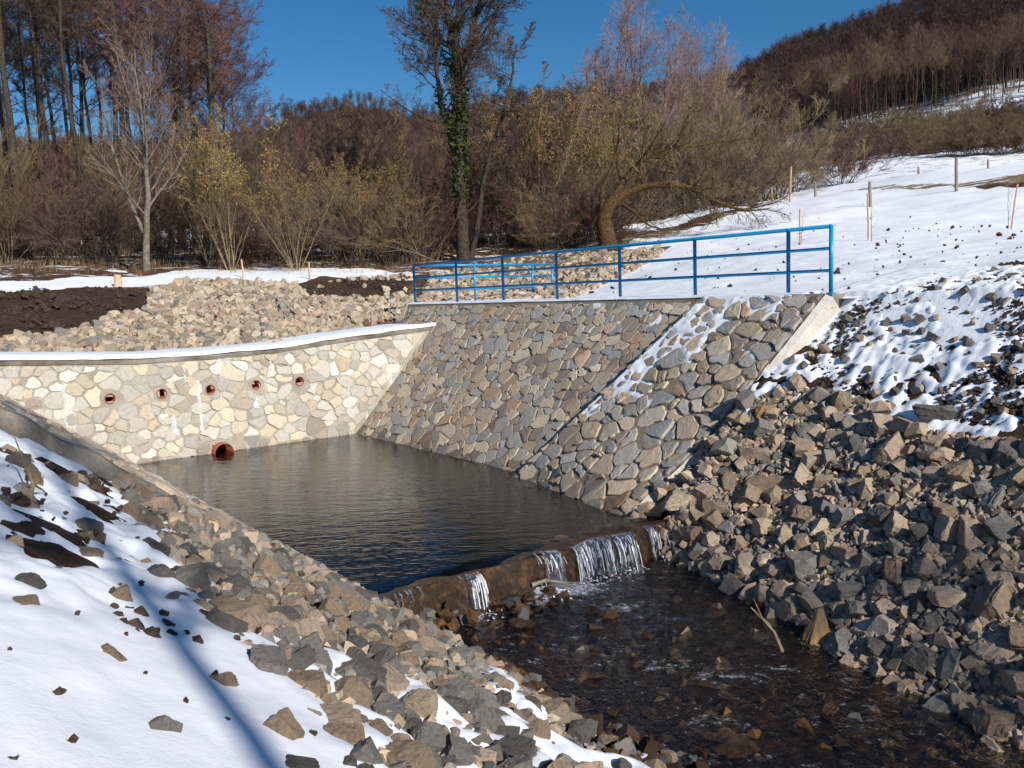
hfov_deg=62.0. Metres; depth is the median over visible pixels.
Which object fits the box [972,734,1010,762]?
rock
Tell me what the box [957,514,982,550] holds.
rock
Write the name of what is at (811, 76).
woodland tree
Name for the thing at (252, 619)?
rock
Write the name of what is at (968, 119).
hillside bush
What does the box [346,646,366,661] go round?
rock
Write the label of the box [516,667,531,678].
rock
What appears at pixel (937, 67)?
woodland tree
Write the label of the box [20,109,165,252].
thicket bush
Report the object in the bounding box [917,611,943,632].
rock
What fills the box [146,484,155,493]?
rock
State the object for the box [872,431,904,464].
rock
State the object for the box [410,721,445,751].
rock
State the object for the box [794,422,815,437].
rock
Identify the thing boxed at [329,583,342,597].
rock
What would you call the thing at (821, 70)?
woodland tree
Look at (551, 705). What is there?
rock
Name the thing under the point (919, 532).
rock
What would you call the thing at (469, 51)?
ivy clad tree
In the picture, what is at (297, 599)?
rock
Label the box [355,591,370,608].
rock
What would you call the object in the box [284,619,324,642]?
rock
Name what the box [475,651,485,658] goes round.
rock
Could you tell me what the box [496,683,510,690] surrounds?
rock
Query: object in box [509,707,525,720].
rock
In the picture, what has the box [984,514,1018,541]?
rock
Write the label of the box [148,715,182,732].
rock
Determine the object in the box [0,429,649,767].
snow
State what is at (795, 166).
scrub tree
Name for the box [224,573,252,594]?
rock
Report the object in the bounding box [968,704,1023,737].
rock
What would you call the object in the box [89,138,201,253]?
thicket bush
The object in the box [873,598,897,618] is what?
rock
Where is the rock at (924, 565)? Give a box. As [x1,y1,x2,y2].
[910,551,940,580]
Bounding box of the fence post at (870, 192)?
[868,181,871,206]
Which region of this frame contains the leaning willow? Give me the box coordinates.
[586,69,792,245]
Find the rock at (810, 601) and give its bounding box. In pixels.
[799,589,823,612]
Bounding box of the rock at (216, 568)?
[203,564,221,572]
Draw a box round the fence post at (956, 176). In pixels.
[954,157,957,191]
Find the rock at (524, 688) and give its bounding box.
[518,683,528,691]
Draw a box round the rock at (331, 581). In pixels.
[327,578,345,591]
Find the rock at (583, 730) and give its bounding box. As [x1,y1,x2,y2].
[567,719,597,743]
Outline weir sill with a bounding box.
[306,496,669,625]
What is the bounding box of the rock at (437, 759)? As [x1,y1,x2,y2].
[432,751,442,767]
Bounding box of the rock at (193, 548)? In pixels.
[179,542,199,556]
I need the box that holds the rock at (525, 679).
[508,668,528,682]
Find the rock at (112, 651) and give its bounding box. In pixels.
[101,643,126,661]
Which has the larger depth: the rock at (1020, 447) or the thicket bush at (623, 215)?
the thicket bush at (623, 215)
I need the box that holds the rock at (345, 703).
[338,702,352,707]
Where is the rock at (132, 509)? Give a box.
[121,501,142,518]
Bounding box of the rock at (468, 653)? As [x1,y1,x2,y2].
[449,645,474,663]
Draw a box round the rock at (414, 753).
[385,739,437,767]
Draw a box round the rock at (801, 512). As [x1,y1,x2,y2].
[789,504,815,519]
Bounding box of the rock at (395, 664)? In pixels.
[382,658,404,676]
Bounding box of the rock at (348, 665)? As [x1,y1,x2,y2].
[338,659,356,670]
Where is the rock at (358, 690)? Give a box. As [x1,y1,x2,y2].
[334,675,372,707]
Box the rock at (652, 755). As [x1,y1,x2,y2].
[642,752,660,760]
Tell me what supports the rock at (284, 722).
on the ground at (312, 513)
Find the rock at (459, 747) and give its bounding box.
[440,732,473,765]
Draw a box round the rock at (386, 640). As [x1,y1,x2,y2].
[376,636,399,653]
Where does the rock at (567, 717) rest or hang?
on the ground at (312, 513)
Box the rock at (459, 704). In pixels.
[442,695,468,713]
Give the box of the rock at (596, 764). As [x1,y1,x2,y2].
[574,761,603,767]
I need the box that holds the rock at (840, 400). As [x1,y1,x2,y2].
[829,390,852,410]
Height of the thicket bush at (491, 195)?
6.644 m
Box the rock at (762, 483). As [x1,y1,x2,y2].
[745,474,793,492]
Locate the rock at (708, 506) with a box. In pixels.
[701,499,729,516]
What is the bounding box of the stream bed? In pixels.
[455,559,993,767]
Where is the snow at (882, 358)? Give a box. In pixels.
[703,264,1023,657]
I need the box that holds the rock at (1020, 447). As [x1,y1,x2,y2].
[1017,438,1023,457]
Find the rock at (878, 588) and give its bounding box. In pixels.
[865,579,891,597]
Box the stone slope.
[338,297,701,500]
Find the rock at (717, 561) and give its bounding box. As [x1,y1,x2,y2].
[708,552,728,571]
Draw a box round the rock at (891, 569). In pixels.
[881,557,901,587]
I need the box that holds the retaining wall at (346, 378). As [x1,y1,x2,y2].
[0,322,436,481]
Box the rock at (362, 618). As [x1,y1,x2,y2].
[351,610,378,626]
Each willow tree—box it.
[554,63,607,217]
[575,0,648,220]
[587,0,697,219]
[661,1,734,212]
[689,19,769,206]
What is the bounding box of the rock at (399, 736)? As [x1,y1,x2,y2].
[391,733,410,740]
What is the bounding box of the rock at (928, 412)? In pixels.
[912,403,958,420]
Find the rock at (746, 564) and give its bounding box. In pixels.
[734,552,756,583]
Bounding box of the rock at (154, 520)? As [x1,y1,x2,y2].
[135,512,163,529]
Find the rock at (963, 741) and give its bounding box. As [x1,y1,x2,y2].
[958,734,976,748]
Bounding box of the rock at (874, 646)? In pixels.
[865,636,886,656]
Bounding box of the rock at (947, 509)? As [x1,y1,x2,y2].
[932,501,959,517]
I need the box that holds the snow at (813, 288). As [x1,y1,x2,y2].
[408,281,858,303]
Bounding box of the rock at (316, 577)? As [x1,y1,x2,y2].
[302,573,327,582]
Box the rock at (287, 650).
[283,647,292,659]
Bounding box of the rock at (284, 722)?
[263,707,304,740]
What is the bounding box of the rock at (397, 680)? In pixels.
[383,663,409,690]
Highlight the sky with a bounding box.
[0,0,922,150]
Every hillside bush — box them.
[750,109,871,162]
[775,130,869,167]
[788,120,823,147]
[795,107,890,162]
[815,121,875,137]
[818,115,919,153]
[823,105,917,160]
[831,107,921,154]
[838,119,991,157]
[840,111,945,135]
[853,121,935,158]
[869,119,930,148]
[875,106,930,126]
[887,95,1006,150]
[888,89,979,134]
[895,100,991,155]
[913,99,1009,149]
[914,109,973,125]
[916,105,968,121]
[927,99,989,120]
[931,114,996,134]
[942,90,1004,119]
[943,110,1020,147]
[950,85,1023,123]
[957,96,1023,128]
[991,102,1023,142]
[992,95,1023,115]
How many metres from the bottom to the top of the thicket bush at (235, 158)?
6.827 m
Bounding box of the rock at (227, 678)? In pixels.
[209,671,239,686]
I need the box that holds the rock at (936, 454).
[917,445,956,462]
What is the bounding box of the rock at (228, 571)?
[220,566,250,582]
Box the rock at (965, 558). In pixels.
[947,548,980,576]
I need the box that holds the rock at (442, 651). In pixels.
[430,646,448,658]
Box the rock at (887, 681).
[880,674,900,688]
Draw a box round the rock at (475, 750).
[471,745,480,756]
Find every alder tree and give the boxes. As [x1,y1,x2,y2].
[0,0,27,247]
[0,0,32,258]
[0,0,33,256]
[0,0,47,258]
[0,0,56,250]
[1,0,40,101]
[1,0,74,135]
[1,2,11,256]
[2,1,68,252]
[6,0,95,251]
[9,0,126,249]
[11,0,89,255]
[13,5,100,250]
[16,0,146,253]
[19,0,94,252]
[20,0,83,254]
[30,0,105,256]
[43,0,157,253]
[50,0,118,252]
[57,0,175,249]
[64,1,130,249]
[68,0,192,184]
[73,0,235,252]
[87,4,150,243]
[90,0,222,247]
[114,4,220,214]
[116,0,169,249]
[123,0,244,249]
[127,0,259,250]
[147,0,264,245]
[152,0,275,243]
[159,0,275,236]
[184,19,288,243]
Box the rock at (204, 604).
[193,599,211,610]
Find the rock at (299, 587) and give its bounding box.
[283,581,308,601]
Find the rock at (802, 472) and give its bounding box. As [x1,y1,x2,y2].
[791,462,809,487]
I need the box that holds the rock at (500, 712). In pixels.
[495,708,510,715]
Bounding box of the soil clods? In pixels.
[0,204,1023,742]
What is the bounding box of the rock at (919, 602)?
[909,591,932,614]
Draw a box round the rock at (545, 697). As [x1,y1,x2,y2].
[539,694,551,699]
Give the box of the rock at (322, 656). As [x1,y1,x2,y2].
[313,648,332,673]
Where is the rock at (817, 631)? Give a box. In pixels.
[801,609,829,644]
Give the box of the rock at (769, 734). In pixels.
[762,733,777,735]
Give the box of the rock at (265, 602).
[245,594,273,612]
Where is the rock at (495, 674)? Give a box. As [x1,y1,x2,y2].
[489,671,500,677]
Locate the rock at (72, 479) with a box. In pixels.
[59,473,78,486]
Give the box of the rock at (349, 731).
[323,722,364,741]
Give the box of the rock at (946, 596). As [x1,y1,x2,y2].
[927,586,971,607]
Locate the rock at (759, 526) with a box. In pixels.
[750,518,772,535]
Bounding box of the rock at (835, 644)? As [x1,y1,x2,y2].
[822,627,855,664]
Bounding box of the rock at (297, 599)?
[281,594,308,611]
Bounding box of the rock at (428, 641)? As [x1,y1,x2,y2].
[416,635,437,648]
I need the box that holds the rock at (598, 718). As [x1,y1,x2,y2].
[582,714,603,733]
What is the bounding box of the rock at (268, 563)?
[253,553,280,575]
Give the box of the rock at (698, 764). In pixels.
[688,760,709,767]
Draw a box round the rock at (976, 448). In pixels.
[968,439,994,462]
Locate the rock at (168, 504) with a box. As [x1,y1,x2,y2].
[150,497,177,512]
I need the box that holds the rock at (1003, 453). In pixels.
[988,440,1018,466]
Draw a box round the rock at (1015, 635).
[1007,625,1023,653]
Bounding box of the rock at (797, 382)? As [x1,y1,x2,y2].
[787,371,806,392]
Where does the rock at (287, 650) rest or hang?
on the ground at (312, 513)
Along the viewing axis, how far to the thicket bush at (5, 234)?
36.37 m
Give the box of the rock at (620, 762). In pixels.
[611,757,631,767]
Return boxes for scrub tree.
[547,82,707,220]
[549,89,715,216]
[572,128,753,221]
[578,73,807,219]
[619,70,762,214]
[628,68,809,210]
[631,70,792,207]
[632,99,852,206]
[668,74,872,203]
[675,113,779,207]
[692,85,844,202]
[703,91,811,199]
[736,113,842,199]
[740,118,873,194]
[750,116,834,192]
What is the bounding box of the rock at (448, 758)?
[440,754,455,765]
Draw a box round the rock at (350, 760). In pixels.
[343,755,357,766]
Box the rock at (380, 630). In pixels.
[363,623,388,637]
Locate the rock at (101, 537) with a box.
[77,530,106,543]
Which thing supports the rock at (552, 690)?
on the ground at (312, 513)
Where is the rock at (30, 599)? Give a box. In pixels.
[12,594,39,604]
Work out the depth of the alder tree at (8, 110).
39.66 m
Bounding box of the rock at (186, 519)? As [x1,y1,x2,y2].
[166,513,189,523]
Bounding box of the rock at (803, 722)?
[793,717,814,738]
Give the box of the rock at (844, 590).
[832,581,866,601]
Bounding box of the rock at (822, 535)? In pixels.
[815,530,834,549]
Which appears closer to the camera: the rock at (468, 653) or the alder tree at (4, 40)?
the rock at (468, 653)
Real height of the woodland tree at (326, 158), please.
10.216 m
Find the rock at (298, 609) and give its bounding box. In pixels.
[293,606,302,618]
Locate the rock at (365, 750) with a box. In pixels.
[349,736,383,764]
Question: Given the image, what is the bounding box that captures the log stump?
[114,274,121,286]
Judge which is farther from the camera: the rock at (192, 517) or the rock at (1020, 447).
the rock at (1020, 447)
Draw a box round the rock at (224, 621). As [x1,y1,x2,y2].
[205,608,248,632]
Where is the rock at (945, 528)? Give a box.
[933,513,957,543]
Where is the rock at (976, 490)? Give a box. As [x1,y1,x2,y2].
[963,480,993,499]
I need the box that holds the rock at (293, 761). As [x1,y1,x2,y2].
[285,754,319,767]
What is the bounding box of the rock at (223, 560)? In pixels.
[214,555,241,567]
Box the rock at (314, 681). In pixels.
[287,669,327,696]
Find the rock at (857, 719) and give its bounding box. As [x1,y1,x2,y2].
[844,712,865,735]
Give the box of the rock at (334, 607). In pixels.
[318,597,344,615]
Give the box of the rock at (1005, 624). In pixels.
[998,619,1022,629]
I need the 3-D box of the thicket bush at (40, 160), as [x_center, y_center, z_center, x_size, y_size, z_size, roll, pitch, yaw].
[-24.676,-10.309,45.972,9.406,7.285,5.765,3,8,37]
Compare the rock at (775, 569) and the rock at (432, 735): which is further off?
the rock at (775, 569)
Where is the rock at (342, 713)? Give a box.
[320,703,361,723]
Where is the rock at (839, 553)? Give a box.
[830,545,857,561]
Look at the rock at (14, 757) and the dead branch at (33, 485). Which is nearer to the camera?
the rock at (14, 757)
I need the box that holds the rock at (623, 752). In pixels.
[619,748,631,757]
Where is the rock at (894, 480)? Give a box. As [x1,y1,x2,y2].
[878,472,908,487]
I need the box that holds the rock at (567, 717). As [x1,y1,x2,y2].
[553,710,595,736]
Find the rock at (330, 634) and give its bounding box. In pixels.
[321,624,342,644]
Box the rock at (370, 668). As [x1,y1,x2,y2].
[354,657,386,682]
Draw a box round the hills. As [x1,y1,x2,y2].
[31,5,1023,244]
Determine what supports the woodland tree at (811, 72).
on the hills
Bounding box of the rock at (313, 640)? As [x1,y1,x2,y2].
[297,631,323,648]
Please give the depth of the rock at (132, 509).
6.33 m
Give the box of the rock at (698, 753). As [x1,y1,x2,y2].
[691,748,709,764]
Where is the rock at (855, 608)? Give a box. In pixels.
[844,600,872,618]
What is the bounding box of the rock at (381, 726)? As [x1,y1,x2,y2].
[369,719,391,736]
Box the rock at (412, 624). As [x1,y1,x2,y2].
[398,619,419,633]
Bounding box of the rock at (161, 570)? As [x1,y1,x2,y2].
[147,564,175,577]
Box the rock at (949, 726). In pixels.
[938,722,962,743]
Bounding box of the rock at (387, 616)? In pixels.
[375,608,396,625]
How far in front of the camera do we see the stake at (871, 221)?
24.29 m
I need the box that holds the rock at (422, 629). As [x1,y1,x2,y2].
[398,617,426,635]
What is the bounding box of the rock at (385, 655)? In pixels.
[374,646,396,664]
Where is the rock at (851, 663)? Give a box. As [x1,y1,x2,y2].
[839,654,859,672]
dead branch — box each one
[14,436,44,499]
[360,233,432,260]
[531,579,579,596]
[750,598,783,652]
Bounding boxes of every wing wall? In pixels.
[0,394,367,589]
[489,293,844,516]
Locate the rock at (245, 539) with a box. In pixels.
[239,536,251,546]
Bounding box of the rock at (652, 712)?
[635,704,656,716]
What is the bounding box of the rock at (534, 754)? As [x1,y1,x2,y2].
[531,746,537,757]
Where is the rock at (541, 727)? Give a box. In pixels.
[526,718,550,739]
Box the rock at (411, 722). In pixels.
[403,717,421,732]
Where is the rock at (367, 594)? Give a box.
[357,586,371,599]
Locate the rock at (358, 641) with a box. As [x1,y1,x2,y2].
[346,635,367,647]
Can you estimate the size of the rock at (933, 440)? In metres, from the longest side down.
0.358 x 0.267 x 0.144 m
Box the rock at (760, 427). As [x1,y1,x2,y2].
[751,417,774,436]
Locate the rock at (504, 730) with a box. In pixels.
[494,725,519,735]
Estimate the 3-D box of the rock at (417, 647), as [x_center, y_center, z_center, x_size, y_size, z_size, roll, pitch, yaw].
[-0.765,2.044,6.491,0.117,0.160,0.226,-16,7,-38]
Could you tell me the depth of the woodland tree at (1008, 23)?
272.68 m
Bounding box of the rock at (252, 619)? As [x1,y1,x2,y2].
[241,609,269,633]
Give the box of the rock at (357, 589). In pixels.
[354,586,367,599]
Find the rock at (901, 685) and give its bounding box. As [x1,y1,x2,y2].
[892,677,922,696]
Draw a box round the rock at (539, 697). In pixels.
[532,693,545,702]
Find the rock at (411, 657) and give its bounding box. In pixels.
[397,651,420,665]
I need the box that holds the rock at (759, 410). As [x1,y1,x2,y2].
[754,405,775,418]
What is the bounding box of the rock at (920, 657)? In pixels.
[903,642,938,676]
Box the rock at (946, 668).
[930,648,962,687]
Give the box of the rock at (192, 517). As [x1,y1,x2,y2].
[180,511,199,521]
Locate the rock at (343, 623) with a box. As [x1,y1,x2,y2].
[330,615,351,633]
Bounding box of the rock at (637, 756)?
[635,752,642,761]
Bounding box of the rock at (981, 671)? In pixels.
[974,665,993,679]
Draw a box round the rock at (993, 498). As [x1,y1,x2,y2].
[977,488,1005,513]
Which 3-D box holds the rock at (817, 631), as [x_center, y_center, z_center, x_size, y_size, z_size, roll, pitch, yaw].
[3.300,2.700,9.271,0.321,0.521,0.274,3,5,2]
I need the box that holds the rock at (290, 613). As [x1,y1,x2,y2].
[269,606,300,620]
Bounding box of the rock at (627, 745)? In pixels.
[609,736,636,754]
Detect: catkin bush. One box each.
[148,99,245,266]
[163,102,299,270]
[230,156,347,270]
[282,151,370,258]
[311,152,396,261]
[360,155,424,258]
[442,61,618,246]
[465,77,545,241]
[497,83,660,234]
[547,93,642,226]
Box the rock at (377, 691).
[372,685,386,701]
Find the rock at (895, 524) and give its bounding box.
[883,510,908,537]
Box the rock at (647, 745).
[635,736,657,754]
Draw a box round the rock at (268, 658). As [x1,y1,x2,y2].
[249,644,288,675]
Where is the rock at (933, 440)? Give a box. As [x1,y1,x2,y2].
[921,435,946,445]
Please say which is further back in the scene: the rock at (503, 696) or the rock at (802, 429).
the rock at (802, 429)
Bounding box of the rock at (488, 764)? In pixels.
[482,761,494,767]
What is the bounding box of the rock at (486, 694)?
[474,687,499,707]
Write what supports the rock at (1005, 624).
on the ground at (312, 513)
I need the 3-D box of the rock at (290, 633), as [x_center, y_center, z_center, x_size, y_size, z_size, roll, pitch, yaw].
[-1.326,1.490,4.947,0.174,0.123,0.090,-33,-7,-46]
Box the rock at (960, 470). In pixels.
[944,459,974,481]
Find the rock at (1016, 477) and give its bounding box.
[1006,465,1023,488]
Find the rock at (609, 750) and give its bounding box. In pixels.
[602,748,620,753]
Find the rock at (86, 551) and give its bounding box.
[77,546,103,557]
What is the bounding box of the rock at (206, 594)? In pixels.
[197,590,214,598]
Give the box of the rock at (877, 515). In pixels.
[864,504,891,527]
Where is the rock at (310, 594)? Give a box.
[307,590,316,597]
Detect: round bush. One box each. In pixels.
[800,127,948,186]
[910,124,1000,156]
[913,113,1020,156]
[922,101,1023,155]
[931,102,1023,155]
[955,113,1023,152]
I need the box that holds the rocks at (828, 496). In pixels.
[0,244,1023,767]
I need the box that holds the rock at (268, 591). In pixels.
[257,588,279,599]
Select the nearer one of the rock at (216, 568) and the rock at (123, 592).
the rock at (123, 592)
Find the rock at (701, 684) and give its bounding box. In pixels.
[695,680,725,700]
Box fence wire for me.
[874,152,1020,192]
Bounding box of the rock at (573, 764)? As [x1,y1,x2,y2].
[569,761,581,767]
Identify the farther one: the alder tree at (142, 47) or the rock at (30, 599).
the alder tree at (142, 47)
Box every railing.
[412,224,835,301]
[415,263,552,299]
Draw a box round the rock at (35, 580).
[14,572,47,589]
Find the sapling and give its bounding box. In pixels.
[1006,183,1015,225]
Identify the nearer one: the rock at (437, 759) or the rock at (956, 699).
the rock at (437, 759)
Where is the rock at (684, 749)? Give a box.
[671,746,688,757]
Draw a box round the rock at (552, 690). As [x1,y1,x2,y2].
[537,687,557,697]
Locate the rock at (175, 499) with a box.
[158,495,180,510]
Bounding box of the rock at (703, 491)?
[689,483,716,503]
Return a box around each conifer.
[821,94,833,129]
[872,82,886,115]
[927,72,942,105]
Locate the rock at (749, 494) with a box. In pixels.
[732,483,761,506]
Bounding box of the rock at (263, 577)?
[256,576,275,582]
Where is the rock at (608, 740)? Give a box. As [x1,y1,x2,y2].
[600,734,617,747]
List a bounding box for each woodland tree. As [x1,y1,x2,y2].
[256,145,280,237]
[273,120,324,198]
[276,149,306,206]
[313,142,362,193]
[350,127,397,189]
[381,116,439,197]
[407,113,448,189]
[408,136,445,210]
[478,108,512,154]
[529,107,562,206]
[754,116,782,169]
[792,72,812,128]
[793,61,807,130]
[798,66,821,129]
[798,73,811,124]
[803,59,818,127]
[810,65,827,128]
[813,53,831,127]
[815,56,837,118]
[819,50,844,109]
[828,73,844,126]
[831,60,854,113]
[836,67,848,123]
[838,66,851,124]
[842,53,857,121]
[844,43,863,121]
[852,33,872,122]
[852,60,867,121]
[855,38,880,120]
[865,42,890,119]
[866,49,883,117]
[867,60,882,120]
[869,29,898,116]
[872,60,887,102]
[883,47,899,115]
[884,46,901,109]
[884,49,901,108]
[888,60,901,114]
[897,53,911,110]
[898,21,930,109]
[898,36,917,112]
[898,53,922,111]
[903,32,923,111]
[911,32,934,112]
[912,25,945,108]
[914,57,927,108]
[916,47,928,107]
[921,30,941,107]
[924,25,947,106]
[925,42,943,107]
[929,55,942,91]
[936,42,953,106]
[939,21,959,99]
[942,33,958,98]
[950,31,964,93]
[956,31,968,83]
[960,30,976,90]
[960,38,979,99]
[962,27,978,92]
[971,19,991,84]
[973,33,986,91]
[983,26,997,89]
[983,27,1005,97]
[985,26,1001,88]
[985,28,1005,102]
[992,11,1017,84]
[995,12,1017,97]
[999,30,1013,93]
[1001,24,1018,83]
[1008,13,1023,91]
[1010,17,1022,81]
[1011,9,1023,83]
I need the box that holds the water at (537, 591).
[445,557,1023,767]
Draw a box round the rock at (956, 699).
[948,692,979,710]
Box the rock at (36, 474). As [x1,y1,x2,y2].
[24,463,43,485]
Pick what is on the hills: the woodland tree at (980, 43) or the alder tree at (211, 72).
the woodland tree at (980, 43)
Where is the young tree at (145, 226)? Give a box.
[77,7,198,269]
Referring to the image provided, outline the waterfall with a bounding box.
[394,524,677,633]
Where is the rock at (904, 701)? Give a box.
[900,696,921,711]
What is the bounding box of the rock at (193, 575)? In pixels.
[175,561,210,589]
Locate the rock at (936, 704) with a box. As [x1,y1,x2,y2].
[920,693,954,722]
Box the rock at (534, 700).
[524,696,541,711]
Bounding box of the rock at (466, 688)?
[446,677,476,699]
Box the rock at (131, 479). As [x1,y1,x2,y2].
[111,473,137,490]
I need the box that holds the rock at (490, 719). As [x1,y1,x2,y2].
[469,707,504,733]
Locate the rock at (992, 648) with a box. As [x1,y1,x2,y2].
[968,632,1015,664]
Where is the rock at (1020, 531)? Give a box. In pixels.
[1014,526,1023,539]
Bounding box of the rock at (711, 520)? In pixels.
[702,509,723,530]
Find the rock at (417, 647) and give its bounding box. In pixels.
[406,640,425,655]
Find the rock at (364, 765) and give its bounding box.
[357,762,374,767]
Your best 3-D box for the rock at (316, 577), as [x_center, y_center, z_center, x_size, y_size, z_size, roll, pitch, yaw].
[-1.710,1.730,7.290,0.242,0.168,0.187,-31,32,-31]
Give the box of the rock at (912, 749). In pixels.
[890,743,923,762]
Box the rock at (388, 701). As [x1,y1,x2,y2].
[371,693,405,720]
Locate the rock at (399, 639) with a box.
[389,630,408,652]
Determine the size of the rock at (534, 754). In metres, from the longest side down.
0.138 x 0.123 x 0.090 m
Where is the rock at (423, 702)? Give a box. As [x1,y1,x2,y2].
[402,688,437,719]
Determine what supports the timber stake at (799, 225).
on the ground at (312, 513)
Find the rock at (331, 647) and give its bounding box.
[323,643,339,651]
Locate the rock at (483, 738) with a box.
[471,733,493,744]
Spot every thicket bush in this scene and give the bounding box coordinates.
[0,103,110,256]
[0,124,117,264]
[0,150,158,261]
[0,174,200,263]
[0,191,34,257]
[0,194,35,253]
[0,207,64,258]
[5,171,92,259]
[15,125,130,256]
[15,170,137,260]
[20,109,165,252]
[54,119,171,251]
[60,206,166,258]
[61,135,162,255]
[85,148,251,258]
[86,107,306,262]
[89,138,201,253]
[91,204,205,257]
[92,173,278,258]
[134,110,289,250]
[175,157,297,255]
[189,118,314,246]
[194,96,345,245]
[207,185,385,262]
[211,172,355,261]
[224,191,325,261]
[244,157,428,265]
[247,144,346,240]
[248,119,405,236]
[267,100,426,247]
[271,178,447,265]
[279,172,339,254]
[282,144,416,219]
[304,183,454,256]
[315,95,450,245]
[340,186,427,257]
[343,151,514,262]
[351,126,448,236]
[366,105,519,238]
[384,180,545,253]
[400,158,476,253]
[412,86,561,237]
[421,161,519,243]
[442,113,575,250]
[467,161,545,244]
[468,126,540,235]
[474,160,664,247]
[477,155,651,245]
[480,139,565,237]
[491,161,608,240]
[496,174,639,250]
[520,92,653,206]
[530,145,735,235]
[573,129,655,210]
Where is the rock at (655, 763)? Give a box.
[643,758,666,767]
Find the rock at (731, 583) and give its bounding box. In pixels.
[718,572,744,596]
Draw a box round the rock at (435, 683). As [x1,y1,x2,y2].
[429,678,447,687]
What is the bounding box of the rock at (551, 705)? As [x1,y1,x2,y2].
[541,699,570,713]
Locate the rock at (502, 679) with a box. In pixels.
[492,675,514,689]
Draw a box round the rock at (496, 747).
[485,743,503,763]
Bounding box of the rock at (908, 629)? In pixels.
[900,622,923,642]
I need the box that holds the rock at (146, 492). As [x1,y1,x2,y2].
[135,482,157,500]
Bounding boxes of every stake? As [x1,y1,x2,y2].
[240,259,244,277]
[308,262,310,279]
[789,166,791,201]
[799,209,800,242]
[867,193,868,239]
[869,201,877,240]
[1010,184,1018,228]
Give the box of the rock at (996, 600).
[972,579,1014,619]
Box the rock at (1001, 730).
[995,723,1019,744]
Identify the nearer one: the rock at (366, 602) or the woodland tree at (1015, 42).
the rock at (366, 602)
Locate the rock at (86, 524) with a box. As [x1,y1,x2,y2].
[74,517,103,530]
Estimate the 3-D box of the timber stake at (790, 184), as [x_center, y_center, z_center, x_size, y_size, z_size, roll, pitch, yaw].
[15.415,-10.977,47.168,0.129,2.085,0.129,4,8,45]
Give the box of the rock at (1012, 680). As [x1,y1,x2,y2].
[997,669,1023,698]
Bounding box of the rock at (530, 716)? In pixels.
[520,709,536,722]
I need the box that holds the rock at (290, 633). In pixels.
[278,625,299,643]
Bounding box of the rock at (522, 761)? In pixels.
[496,754,532,767]
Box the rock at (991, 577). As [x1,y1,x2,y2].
[985,571,1017,592]
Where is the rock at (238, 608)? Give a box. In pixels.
[208,595,262,618]
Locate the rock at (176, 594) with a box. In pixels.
[165,590,189,598]
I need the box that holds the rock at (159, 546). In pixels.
[143,537,170,556]
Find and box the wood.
[0,0,1023,238]
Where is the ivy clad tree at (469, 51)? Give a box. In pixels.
[376,0,557,259]
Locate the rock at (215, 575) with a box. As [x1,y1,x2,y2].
[206,568,225,581]
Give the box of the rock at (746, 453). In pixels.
[738,446,771,462]
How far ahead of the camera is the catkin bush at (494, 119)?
42.30 m
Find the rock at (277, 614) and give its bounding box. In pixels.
[268,611,289,625]
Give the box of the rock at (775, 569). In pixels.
[762,562,785,575]
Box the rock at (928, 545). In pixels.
[921,534,941,556]
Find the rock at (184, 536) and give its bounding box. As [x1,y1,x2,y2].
[163,531,189,541]
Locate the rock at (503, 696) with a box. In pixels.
[496,689,511,704]
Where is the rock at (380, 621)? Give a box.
[375,618,383,625]
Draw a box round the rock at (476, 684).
[470,680,480,688]
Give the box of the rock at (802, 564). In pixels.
[783,551,818,580]
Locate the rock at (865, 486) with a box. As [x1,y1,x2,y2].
[858,478,874,502]
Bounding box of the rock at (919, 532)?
[908,523,932,542]
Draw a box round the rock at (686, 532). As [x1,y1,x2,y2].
[674,526,703,540]
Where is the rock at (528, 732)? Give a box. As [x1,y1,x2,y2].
[519,728,533,738]
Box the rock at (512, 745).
[492,734,535,760]
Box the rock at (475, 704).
[467,698,485,712]
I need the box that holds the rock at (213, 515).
[204,510,228,528]
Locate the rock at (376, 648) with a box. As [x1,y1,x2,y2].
[369,641,394,655]
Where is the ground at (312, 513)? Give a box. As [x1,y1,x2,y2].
[0,147,1023,763]
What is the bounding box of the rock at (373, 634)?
[359,628,380,641]
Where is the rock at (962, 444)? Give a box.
[953,437,973,452]
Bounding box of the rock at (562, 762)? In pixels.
[547,756,572,767]
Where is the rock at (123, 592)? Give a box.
[109,584,132,601]
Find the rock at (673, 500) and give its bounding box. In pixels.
[662,489,692,510]
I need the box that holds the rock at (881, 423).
[872,413,893,438]
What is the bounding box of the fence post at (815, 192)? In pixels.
[814,183,816,196]
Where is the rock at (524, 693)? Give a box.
[517,690,542,705]
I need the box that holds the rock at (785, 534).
[776,525,795,550]
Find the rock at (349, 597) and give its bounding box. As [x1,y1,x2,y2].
[340,589,363,606]
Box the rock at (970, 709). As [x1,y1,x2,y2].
[966,707,975,729]
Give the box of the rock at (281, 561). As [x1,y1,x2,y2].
[272,550,294,572]
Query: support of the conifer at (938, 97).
on the hills
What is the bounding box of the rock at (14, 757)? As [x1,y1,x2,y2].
[8,754,18,759]
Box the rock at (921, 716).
[914,710,940,727]
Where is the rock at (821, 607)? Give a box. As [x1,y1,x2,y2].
[813,604,831,616]
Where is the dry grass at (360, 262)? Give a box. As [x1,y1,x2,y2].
[0,226,691,275]
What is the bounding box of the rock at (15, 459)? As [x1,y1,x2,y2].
[5,453,30,468]
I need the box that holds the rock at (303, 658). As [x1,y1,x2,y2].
[287,643,315,669]
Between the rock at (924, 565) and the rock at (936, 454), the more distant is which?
the rock at (936, 454)
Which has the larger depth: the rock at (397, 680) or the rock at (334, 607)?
the rock at (334, 607)
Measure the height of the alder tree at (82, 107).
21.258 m
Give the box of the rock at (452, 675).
[436,674,457,678]
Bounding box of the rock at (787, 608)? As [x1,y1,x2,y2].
[768,595,805,623]
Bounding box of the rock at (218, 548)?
[212,543,230,557]

